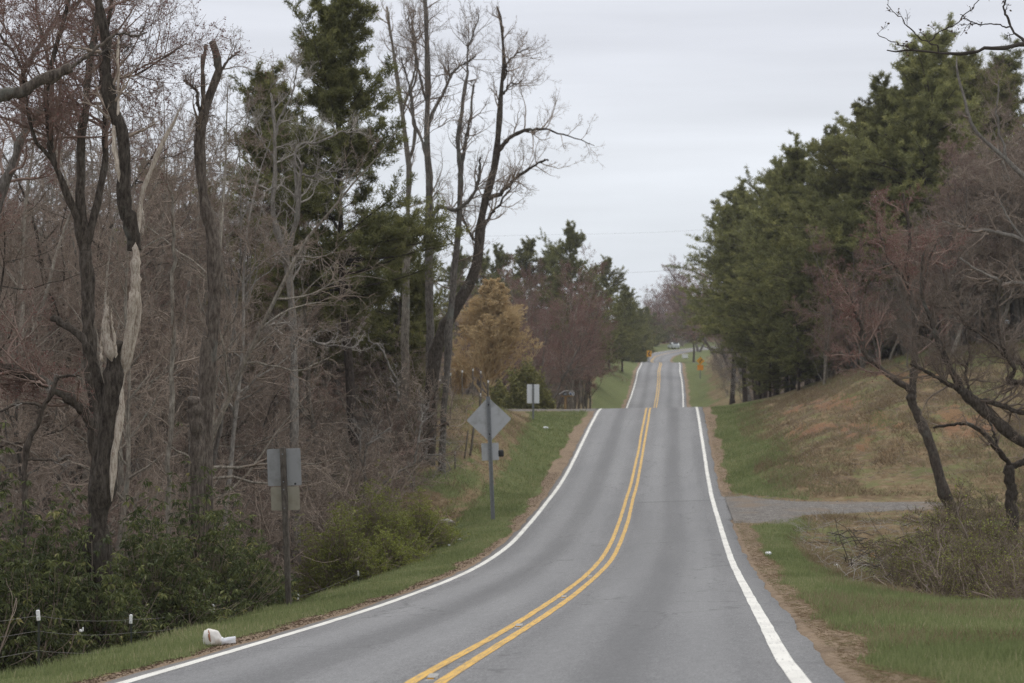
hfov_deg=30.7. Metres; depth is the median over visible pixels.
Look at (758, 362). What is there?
pine tree
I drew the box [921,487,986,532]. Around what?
thicket shrub
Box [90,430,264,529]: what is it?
woodland shrub
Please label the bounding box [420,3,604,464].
leaning bare tree
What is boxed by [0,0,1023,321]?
sky
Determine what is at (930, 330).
pine tree
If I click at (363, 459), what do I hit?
woodland shrub
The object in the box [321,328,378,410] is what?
woodland shrub
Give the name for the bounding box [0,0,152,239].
leaning tree
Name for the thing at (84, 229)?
forked tree
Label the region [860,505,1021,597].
thicket shrub
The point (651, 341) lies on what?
spruce tree
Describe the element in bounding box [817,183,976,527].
leaning roadside tree
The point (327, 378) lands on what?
woodland shrub
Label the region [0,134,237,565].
bare tree
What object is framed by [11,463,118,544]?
woodland shrub
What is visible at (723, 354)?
bare tree
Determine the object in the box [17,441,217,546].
woodland shrub
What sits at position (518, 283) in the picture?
pine tree
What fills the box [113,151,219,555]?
dead pole tree
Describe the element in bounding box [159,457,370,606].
woodland shrub
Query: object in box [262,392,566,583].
dry grass
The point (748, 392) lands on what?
leaning verge tree
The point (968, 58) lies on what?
pine tree
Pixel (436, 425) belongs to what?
fallen branch
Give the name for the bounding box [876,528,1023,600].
thicket shrub
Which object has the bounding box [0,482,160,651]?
rhododendron
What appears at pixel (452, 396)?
woodland shrub
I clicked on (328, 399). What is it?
woodland shrub
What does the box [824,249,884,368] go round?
bare tree
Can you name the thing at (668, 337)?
spruce tree
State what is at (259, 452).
woodland shrub
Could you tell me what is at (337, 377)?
woodland shrub
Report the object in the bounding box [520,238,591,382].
pine tree
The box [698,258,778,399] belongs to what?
pine tree
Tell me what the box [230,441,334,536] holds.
woodland shrub
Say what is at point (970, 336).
bare tree
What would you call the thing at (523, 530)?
edge line marking
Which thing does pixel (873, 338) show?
bare tree
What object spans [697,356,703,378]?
road sign
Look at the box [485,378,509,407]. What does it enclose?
evergreen shrub
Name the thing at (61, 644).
rhododendron
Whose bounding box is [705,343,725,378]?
woodland shrub
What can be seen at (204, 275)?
bare tree
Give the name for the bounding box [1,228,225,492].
bare tree
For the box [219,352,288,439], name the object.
woodland shrub
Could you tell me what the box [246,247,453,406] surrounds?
bare tree
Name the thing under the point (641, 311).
spruce tree
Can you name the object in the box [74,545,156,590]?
woodland shrub
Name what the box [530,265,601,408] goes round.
bare tree
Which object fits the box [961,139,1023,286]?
bare tree
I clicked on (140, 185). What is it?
bare tree
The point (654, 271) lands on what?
utility cable
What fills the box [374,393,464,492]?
fallen tree top
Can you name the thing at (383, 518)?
greening shrub
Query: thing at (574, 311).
bare tree
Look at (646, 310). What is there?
spruce tree
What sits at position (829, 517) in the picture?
dry grass
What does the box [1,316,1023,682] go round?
ground
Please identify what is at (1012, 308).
bare tree
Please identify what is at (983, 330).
bare tree
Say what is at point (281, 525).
woodland shrub
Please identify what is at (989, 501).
thicket shrub
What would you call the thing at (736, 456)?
grass
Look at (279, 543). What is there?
woodland shrub
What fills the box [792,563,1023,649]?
dry grass
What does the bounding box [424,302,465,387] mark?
bare tree
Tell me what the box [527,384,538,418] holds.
road sign
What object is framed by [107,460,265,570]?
woodland shrub
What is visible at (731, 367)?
woodland shrub
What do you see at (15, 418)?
bare tree
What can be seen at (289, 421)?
woodland shrub
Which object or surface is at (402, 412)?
woodland shrub
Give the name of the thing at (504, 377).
bare tree
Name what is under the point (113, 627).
rhododendron
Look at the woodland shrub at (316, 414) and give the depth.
80.33 m
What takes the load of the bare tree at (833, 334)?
on the ground at (703, 392)
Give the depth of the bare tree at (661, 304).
515.08 m
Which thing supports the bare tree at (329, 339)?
on the ground at (703, 392)
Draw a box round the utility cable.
[478,254,873,275]
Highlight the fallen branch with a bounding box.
[424,421,453,432]
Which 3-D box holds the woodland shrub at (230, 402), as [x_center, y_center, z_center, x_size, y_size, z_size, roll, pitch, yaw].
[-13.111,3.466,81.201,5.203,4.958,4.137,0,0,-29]
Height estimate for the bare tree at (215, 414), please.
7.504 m
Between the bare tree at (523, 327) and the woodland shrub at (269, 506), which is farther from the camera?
the bare tree at (523, 327)
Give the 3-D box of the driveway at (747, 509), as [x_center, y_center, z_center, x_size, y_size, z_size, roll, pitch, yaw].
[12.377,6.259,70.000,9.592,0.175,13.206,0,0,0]
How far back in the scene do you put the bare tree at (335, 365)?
87.22 m
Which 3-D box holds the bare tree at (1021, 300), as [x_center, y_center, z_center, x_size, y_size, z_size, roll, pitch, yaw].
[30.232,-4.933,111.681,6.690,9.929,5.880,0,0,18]
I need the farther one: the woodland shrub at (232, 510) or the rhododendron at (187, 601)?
the woodland shrub at (232, 510)
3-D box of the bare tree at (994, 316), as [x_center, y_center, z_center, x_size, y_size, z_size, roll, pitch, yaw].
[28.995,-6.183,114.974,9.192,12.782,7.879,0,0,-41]
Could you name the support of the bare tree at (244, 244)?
on the ground at (703, 392)
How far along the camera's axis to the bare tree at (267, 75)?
88.07 m
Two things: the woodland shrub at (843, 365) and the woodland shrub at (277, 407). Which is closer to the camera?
the woodland shrub at (277, 407)
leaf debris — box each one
[73,472,554,682]
[707,417,963,682]
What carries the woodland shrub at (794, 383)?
on the ground at (703, 392)
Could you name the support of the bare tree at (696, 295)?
on the ground at (703, 392)
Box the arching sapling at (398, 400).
[346,325,404,519]
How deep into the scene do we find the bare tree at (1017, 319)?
112.18 m
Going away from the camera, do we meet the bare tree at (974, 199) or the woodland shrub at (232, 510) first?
the woodland shrub at (232, 510)
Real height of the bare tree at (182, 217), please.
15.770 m
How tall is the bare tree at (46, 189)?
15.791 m
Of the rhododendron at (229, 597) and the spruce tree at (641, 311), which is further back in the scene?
the spruce tree at (641, 311)
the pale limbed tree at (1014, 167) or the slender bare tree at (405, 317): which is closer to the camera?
the pale limbed tree at (1014, 167)
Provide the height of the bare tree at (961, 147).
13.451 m
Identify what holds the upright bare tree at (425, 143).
on the ground at (703, 392)
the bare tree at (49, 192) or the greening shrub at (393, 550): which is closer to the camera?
the greening shrub at (393, 550)
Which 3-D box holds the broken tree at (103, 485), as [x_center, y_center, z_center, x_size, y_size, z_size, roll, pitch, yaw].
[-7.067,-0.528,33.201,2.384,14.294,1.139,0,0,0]
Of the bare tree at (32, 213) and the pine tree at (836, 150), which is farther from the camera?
the pine tree at (836, 150)
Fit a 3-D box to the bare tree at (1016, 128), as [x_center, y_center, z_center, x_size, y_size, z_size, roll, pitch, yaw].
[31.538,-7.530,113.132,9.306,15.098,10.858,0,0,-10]
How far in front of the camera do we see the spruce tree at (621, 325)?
337.83 m
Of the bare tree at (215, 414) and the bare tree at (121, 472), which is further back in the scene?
the bare tree at (215, 414)
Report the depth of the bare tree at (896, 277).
115.39 m
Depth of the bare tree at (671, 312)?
480.79 m
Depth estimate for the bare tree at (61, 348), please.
52.08 m
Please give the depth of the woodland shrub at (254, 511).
58.22 m
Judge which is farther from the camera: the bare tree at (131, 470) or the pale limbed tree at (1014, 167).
the pale limbed tree at (1014, 167)
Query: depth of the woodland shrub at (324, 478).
69.83 m
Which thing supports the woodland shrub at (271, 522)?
on the ground at (703, 392)
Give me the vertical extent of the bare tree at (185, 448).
15.988 m
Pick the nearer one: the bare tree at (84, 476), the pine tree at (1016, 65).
the bare tree at (84, 476)
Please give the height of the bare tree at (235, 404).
15.770 m
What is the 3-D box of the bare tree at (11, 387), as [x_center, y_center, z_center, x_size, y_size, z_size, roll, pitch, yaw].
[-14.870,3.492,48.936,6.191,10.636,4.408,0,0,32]
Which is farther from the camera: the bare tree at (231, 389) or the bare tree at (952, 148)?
the bare tree at (952, 148)
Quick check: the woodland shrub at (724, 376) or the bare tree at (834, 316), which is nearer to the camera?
the bare tree at (834, 316)
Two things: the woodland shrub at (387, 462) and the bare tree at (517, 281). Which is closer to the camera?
the woodland shrub at (387, 462)
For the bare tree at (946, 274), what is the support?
on the ground at (703, 392)
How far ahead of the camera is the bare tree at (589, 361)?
163.81 m
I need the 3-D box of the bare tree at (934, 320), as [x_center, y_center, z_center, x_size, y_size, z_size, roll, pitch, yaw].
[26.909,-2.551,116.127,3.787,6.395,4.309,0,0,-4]
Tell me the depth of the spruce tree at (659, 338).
469.08 m
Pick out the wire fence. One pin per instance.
(130, 619)
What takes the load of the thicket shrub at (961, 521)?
on the ground at (703, 392)
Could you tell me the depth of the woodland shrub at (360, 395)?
85.08 m
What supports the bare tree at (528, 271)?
on the ground at (703, 392)
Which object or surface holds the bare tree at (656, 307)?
on the ground at (703, 392)
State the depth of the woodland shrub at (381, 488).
69.31 m
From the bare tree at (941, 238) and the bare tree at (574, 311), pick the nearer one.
the bare tree at (941, 238)
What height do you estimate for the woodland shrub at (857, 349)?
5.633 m
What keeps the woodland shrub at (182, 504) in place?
on the ground at (703, 392)
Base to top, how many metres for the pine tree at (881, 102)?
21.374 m
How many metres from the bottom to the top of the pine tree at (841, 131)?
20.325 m
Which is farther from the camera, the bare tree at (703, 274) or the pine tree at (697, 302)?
the bare tree at (703, 274)
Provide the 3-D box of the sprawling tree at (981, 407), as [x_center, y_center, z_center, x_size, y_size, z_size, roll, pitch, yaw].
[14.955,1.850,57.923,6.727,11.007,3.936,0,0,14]
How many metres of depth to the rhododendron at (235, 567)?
37.75 m
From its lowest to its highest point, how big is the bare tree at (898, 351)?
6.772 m
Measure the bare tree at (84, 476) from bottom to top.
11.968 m
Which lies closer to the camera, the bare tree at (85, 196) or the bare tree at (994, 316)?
the bare tree at (85, 196)
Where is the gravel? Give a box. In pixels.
[721,492,945,525]
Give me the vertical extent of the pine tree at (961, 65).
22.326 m
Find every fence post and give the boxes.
[461,370,462,396]
[464,430,468,458]
[469,427,474,455]
[472,368,473,396]
[480,371,481,400]
[487,380,488,395]
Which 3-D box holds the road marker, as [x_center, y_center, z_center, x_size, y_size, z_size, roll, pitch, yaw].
[-0.760,3.174,17.600,0.110,0.022,0.480,0,0,5]
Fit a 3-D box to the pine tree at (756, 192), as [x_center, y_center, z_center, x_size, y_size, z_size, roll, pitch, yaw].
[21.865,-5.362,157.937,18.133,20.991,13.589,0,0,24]
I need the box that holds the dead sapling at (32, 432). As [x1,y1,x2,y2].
[0,363,83,561]
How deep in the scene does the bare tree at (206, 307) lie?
90.92 m
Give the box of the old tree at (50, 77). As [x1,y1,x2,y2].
[0,22,155,102]
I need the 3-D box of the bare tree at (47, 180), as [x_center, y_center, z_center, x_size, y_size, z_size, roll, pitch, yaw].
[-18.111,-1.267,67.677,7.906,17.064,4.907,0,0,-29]
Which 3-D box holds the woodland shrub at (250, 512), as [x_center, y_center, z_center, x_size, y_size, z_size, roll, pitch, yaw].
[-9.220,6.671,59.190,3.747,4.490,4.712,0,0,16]
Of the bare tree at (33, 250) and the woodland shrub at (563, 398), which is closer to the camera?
the bare tree at (33, 250)
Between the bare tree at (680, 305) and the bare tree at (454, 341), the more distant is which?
the bare tree at (680, 305)
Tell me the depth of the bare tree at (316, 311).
92.99 m
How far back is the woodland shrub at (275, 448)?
64.86 m
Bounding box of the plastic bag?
[203,629,235,645]
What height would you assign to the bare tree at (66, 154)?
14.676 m
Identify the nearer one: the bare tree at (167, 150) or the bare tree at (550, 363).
the bare tree at (167, 150)
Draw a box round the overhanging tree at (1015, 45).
[877,0,1023,56]
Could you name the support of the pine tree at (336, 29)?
on the ground at (703, 392)
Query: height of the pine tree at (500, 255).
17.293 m
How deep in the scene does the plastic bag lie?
25.53 m
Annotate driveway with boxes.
[508,408,597,411]
[725,496,944,523]
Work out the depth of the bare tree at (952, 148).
112.11 m
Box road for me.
[105,346,844,682]
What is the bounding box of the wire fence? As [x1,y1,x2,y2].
[0,570,358,665]
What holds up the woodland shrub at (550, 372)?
on the ground at (703, 392)
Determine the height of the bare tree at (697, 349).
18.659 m
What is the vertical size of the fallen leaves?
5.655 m
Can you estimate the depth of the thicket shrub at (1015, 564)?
41.90 m
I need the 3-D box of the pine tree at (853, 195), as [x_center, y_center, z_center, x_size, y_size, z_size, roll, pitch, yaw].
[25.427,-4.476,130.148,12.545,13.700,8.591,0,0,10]
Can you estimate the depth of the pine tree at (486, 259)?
209.14 m
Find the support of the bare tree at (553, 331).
on the ground at (703, 392)
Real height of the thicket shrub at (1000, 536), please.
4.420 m
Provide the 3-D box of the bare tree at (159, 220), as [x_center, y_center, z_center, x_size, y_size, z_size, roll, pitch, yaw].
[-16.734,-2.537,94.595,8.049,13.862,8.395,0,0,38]
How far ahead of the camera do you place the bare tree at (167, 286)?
68.86 m
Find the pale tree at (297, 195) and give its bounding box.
[214,49,378,590]
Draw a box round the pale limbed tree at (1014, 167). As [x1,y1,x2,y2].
[924,53,1023,293]
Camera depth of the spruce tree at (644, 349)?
349.23 m
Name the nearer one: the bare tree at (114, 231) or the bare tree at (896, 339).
the bare tree at (114, 231)
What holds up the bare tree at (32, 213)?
on the ground at (703, 392)
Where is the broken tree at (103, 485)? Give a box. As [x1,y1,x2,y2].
[50,0,183,644]
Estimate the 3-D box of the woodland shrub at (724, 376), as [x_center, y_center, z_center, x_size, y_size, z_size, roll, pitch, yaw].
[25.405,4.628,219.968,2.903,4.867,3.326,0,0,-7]
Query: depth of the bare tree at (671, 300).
494.33 m
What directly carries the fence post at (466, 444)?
on the ground at (703, 392)
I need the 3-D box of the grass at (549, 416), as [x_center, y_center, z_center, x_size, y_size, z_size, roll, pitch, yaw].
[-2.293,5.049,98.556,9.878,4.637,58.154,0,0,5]
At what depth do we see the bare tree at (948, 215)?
112.00 m
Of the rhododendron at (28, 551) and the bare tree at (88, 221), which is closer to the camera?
the rhododendron at (28, 551)
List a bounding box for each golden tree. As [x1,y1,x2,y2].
[442,278,543,399]
[442,353,474,394]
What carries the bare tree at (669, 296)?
on the ground at (703, 392)
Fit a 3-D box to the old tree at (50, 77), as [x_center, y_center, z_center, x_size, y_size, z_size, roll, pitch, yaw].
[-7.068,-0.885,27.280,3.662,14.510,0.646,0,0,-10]
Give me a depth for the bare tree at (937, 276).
114.06 m
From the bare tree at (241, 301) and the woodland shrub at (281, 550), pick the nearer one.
the woodland shrub at (281, 550)
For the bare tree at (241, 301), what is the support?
on the ground at (703, 392)
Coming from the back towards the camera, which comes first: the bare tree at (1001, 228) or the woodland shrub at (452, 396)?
the bare tree at (1001, 228)
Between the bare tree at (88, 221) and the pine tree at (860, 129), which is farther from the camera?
the pine tree at (860, 129)
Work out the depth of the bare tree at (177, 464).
58.36 m
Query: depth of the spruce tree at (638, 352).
329.71 m
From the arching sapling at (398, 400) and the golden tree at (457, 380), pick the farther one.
the golden tree at (457, 380)
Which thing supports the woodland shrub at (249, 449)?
on the ground at (703, 392)
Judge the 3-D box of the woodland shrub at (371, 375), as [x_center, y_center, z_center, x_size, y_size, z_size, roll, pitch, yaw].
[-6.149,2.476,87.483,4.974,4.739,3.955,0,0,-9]
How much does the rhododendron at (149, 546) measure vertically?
3.931 m
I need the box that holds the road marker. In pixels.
[425,673,438,680]
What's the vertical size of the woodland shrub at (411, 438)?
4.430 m
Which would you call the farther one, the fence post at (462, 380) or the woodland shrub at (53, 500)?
the fence post at (462, 380)
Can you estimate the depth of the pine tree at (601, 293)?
229.71 m
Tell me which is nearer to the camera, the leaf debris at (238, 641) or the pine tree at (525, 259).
the leaf debris at (238, 641)
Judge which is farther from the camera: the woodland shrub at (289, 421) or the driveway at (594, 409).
the driveway at (594, 409)
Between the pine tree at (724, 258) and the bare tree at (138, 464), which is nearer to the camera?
the bare tree at (138, 464)
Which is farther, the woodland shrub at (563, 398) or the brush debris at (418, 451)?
the woodland shrub at (563, 398)
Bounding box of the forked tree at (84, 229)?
[0,0,284,525]
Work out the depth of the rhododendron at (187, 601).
34.69 m
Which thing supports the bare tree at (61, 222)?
on the ground at (703, 392)
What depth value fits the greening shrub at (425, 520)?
60.71 m
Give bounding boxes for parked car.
[668,343,679,348]
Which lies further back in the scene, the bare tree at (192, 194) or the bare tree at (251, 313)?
the bare tree at (192, 194)
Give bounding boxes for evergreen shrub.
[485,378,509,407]
[496,353,556,408]
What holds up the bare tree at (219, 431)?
on the ground at (703, 392)
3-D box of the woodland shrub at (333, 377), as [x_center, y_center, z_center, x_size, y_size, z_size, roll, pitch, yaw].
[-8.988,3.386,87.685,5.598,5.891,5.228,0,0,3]
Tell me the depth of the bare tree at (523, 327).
160.31 m
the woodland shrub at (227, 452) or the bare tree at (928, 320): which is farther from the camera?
the bare tree at (928, 320)
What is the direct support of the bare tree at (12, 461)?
on the ground at (703, 392)
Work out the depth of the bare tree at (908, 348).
108.38 m
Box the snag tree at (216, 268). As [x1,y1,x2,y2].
[181,23,252,544]
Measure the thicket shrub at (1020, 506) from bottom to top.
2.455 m
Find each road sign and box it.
[267,447,301,604]
[467,396,510,518]
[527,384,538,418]
[647,350,651,361]
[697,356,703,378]
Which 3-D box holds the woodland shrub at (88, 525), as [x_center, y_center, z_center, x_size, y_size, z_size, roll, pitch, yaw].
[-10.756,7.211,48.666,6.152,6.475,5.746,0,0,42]
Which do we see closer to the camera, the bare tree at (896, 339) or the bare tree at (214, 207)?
the bare tree at (214, 207)
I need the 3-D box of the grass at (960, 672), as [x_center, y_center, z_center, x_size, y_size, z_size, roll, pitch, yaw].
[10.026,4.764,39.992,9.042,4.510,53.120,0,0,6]
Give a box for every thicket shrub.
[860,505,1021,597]
[866,526,985,594]
[867,517,995,566]
[873,499,1023,600]
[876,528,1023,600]
[897,479,1023,590]
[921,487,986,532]
[924,510,1023,600]
[949,530,1023,601]
[953,480,1021,527]
[955,528,1023,599]
[972,476,1023,521]
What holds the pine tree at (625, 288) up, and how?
on the ground at (703, 392)
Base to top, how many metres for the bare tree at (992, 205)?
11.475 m
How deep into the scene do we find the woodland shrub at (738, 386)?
201.75 m
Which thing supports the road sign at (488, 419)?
on the ground at (703, 392)
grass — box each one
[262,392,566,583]
[301,394,586,523]
[710,377,900,516]
[734,335,1023,496]
[750,516,1023,682]
[784,507,1023,598]
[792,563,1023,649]
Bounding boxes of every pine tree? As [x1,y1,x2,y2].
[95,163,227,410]
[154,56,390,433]
[217,0,470,497]
[322,210,455,436]
[386,288,448,390]
[425,248,522,387]
[433,244,481,382]
[460,243,537,362]
[504,235,565,371]
[509,271,527,303]
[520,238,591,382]
[532,219,621,361]
[554,262,648,377]
[595,254,638,370]
[608,282,650,371]
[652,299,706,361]
[664,244,736,404]
[665,156,782,395]
[671,178,763,399]
[679,198,747,401]
[685,129,839,385]
[698,223,820,392]
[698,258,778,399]
[705,197,770,398]
[715,278,761,395]
[722,12,1021,347]
[722,158,822,389]
[735,164,841,381]
[736,96,933,360]
[737,313,796,396]
[740,272,844,390]
[741,121,862,376]
[755,206,862,380]
[761,115,905,374]
[775,69,951,360]
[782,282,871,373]
[787,63,998,354]
[787,182,899,363]
[877,147,945,355]
[896,52,1023,351]
[936,42,1023,326]
[970,55,1023,335]
[985,32,1023,153]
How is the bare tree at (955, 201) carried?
on the ground at (703, 392)
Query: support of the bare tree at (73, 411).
on the ground at (703, 392)
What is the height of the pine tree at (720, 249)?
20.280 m
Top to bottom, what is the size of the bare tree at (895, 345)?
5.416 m
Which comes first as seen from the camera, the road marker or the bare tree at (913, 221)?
the road marker
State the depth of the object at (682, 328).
376.42 m
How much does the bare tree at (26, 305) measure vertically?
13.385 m
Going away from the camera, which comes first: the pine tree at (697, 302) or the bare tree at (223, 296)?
the bare tree at (223, 296)
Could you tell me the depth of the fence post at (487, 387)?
95.93 m
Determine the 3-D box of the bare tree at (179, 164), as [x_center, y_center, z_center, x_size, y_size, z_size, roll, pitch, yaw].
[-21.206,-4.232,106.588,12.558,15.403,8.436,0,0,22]
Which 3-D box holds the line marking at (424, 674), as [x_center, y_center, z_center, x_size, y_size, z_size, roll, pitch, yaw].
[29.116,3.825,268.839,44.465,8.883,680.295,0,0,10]
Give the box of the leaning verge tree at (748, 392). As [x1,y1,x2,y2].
[717,334,751,400]
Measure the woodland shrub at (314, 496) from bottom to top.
6.888 m
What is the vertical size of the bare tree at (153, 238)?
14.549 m
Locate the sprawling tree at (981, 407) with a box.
[881,225,1023,448]
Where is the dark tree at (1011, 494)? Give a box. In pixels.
[923,401,1023,539]
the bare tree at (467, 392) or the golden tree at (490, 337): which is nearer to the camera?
the golden tree at (490, 337)
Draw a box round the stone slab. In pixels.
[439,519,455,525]
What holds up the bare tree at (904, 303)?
on the ground at (703, 392)
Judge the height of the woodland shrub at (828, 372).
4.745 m
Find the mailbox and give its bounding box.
[560,390,573,408]
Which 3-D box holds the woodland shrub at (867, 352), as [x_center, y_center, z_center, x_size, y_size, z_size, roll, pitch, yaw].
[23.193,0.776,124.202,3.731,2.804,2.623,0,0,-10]
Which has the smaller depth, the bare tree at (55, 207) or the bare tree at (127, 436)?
the bare tree at (127, 436)
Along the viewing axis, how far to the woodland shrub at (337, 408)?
80.39 m
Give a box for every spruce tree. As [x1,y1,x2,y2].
[610,299,645,356]
[611,308,643,361]
[622,302,657,361]
[634,307,651,362]
[642,313,663,361]
[644,306,659,349]
[650,315,660,348]
[653,312,666,346]
[662,317,673,341]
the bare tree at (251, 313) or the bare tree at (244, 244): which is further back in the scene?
the bare tree at (244, 244)
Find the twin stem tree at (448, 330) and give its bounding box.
[425,0,507,472]
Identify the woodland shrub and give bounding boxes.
[0,477,140,557]
[0,478,138,594]
[2,495,115,553]
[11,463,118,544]
[12,464,75,537]
[15,497,216,586]
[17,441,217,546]
[26,481,186,581]
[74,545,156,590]
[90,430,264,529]
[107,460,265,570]
[115,471,281,565]
[115,490,235,570]
[128,474,250,538]
[131,402,240,484]
[152,460,303,590]
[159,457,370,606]
[164,401,347,528]
[168,412,308,536]
[172,503,307,611]
[174,364,269,458]
[176,484,321,543]
[180,386,349,519]
[180,480,272,561]
[184,409,350,549]
[217,420,271,487]
[217,429,441,585]
[218,427,312,490]
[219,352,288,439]
[219,437,413,588]
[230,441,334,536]
[232,472,315,555]
[232,508,370,603]
[236,489,298,557]
[237,489,325,572]
[239,371,318,444]
[239,399,299,454]
[242,397,329,460]
[244,476,318,536]
[246,361,342,438]
[257,442,366,533]
[260,353,372,429]
[265,327,379,428]
[270,379,359,460]
[277,410,409,527]
[279,371,376,457]
[299,401,370,479]
[299,419,468,526]
[300,345,423,441]
[306,496,364,540]
[307,360,345,429]
[310,324,425,418]
[310,357,479,490]
[314,376,342,439]
[316,354,399,444]
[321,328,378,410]
[323,329,415,388]
[329,465,427,519]
[332,355,424,416]
[333,434,404,507]
[335,376,414,450]
[340,457,403,512]
[341,337,479,455]
[345,376,437,447]
[352,431,434,511]
[356,387,449,479]
[361,402,432,471]
[512,365,563,393]
[533,354,565,408]
[555,385,580,408]
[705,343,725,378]
[708,343,731,378]
[715,360,736,397]
[718,343,749,383]
[722,353,751,400]
[723,356,741,385]
[775,358,813,390]
[789,326,853,382]
[807,317,891,375]
[817,325,875,370]
[836,341,888,365]
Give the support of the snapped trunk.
on the ground at (703, 392)
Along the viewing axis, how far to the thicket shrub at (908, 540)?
41.89 m
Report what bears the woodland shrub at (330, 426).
on the ground at (703, 392)
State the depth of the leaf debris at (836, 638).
22.47 m
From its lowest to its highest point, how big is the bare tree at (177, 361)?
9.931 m
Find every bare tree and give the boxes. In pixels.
[0,73,473,565]
[0,76,116,318]
[0,86,167,537]
[0,103,234,541]
[0,114,155,512]
[0,116,205,496]
[0,126,218,463]
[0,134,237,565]
[0,140,108,394]
[0,164,86,316]
[0,174,141,473]
[0,175,94,308]
[0,178,195,554]
[0,195,254,572]
[0,202,116,471]
[0,220,86,487]
[0,230,62,457]
[0,319,89,562]
[0,331,36,464]
[1,183,48,439]
[1,213,201,507]
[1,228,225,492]
[1,242,223,534]
[1,274,213,560]
[3,191,221,432]
[3,196,197,339]
[4,171,179,338]
[5,233,243,396]
[7,141,102,238]
[8,152,112,346]
[8,157,111,268]
[8,184,63,395]
[19,23,209,391]
[24,238,187,537]
[27,275,237,445]
[31,158,120,262]
[34,157,279,417]
[35,191,147,290]
[36,196,197,516]
[46,30,305,463]
[63,203,375,492]
[65,121,357,485]
[65,309,191,540]
[94,124,206,455]
[94,125,222,205]
[95,202,240,389]
[105,82,238,469]
[110,146,251,279]
[113,168,277,390]
[113,261,330,496]
[118,191,256,395]
[124,369,164,461]
[125,122,275,479]
[138,76,260,459]
[141,266,256,440]
[142,116,240,432]
[142,335,257,495]
[159,349,245,494]
[165,118,307,465]
[167,191,299,403]
[169,198,307,490]
[170,174,275,290]
[174,190,315,428]
[175,241,284,427]
[177,118,336,560]
[218,184,312,413]
[232,207,354,400]
[239,263,314,446]
[245,176,370,475]
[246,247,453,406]
[265,251,387,388]
[267,288,338,440]
[267,289,357,398]
[368,268,488,374]
[369,0,437,434]
[371,0,508,383]
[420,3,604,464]
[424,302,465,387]
[441,270,513,397]
[441,286,486,395]
[452,263,524,389]
[455,294,517,398]
[474,343,517,386]
[485,300,573,385]
[496,254,565,364]
[507,256,564,371]
[507,287,610,408]
[511,285,556,381]
[513,306,604,400]
[520,243,617,408]
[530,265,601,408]
[549,283,627,408]
[551,295,618,406]
[641,296,658,310]
[642,282,678,340]
[643,289,659,329]
[648,259,724,366]
[650,274,708,337]
[651,267,695,342]
[651,289,672,329]
[654,255,695,345]
[663,278,748,378]
[664,279,706,351]
[683,264,721,360]
[691,234,731,372]
[782,223,903,368]
[802,269,854,384]
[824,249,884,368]
[840,235,931,355]
[845,293,888,353]
[858,249,927,351]
[862,286,903,361]
[873,272,921,356]
[875,258,940,339]
[881,279,932,361]
[884,135,1001,345]
[887,304,921,357]
[892,213,959,324]
[895,309,911,366]
[897,146,981,340]
[898,206,995,354]
[907,273,940,336]
[908,193,1008,341]
[911,146,1019,338]
[912,194,997,296]
[913,169,1023,346]
[913,224,985,336]
[914,133,1007,339]
[914,157,1011,346]
[915,206,1001,307]
[917,189,1004,338]
[922,270,946,346]
[931,130,1023,289]
[933,145,1012,343]
[933,155,1023,308]
[938,118,1023,346]
[938,211,1023,355]
[948,228,998,338]
[952,137,1023,336]
[953,165,1007,332]
[956,102,1023,269]
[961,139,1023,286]
[962,178,1023,337]
[978,107,1023,335]
[979,146,1023,338]
[994,145,1023,336]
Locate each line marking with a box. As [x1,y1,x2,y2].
[117,348,688,682]
[404,349,691,682]
[434,349,692,682]
[678,362,811,682]
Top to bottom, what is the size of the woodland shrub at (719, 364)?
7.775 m
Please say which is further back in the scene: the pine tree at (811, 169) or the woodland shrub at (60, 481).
the pine tree at (811, 169)
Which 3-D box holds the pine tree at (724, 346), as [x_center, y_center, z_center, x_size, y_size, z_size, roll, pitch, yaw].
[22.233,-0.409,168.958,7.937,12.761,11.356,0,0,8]
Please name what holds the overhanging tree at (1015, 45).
on the ground at (703, 392)
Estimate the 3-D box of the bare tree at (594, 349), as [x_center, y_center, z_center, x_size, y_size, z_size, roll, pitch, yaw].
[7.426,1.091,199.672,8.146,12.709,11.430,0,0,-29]
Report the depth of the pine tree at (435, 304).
96.07 m
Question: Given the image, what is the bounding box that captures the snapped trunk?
[187,396,206,591]
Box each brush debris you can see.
[245,384,499,597]
[783,506,1023,591]
[806,514,1023,589]
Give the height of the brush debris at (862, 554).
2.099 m
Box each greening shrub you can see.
[284,494,400,600]
[313,458,459,584]
[349,522,434,574]
[389,481,475,553]
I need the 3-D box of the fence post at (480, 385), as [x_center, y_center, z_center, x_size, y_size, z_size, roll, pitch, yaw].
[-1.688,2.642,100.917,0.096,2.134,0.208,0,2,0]
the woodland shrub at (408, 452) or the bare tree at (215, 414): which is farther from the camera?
the woodland shrub at (408, 452)
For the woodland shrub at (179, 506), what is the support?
on the ground at (703, 392)
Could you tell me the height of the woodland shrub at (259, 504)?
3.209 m
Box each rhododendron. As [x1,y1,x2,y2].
[0,420,106,659]
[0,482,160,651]
[0,492,105,673]
[0,538,107,672]
[27,526,183,657]
[51,478,241,634]
[69,532,194,645]
[119,422,340,622]
[122,525,250,638]
[172,550,261,618]
[180,500,311,612]
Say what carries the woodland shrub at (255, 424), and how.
on the ground at (703, 392)
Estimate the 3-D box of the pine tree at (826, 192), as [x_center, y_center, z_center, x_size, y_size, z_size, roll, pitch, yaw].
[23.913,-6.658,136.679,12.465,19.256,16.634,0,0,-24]
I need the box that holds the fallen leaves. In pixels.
[117,418,350,591]

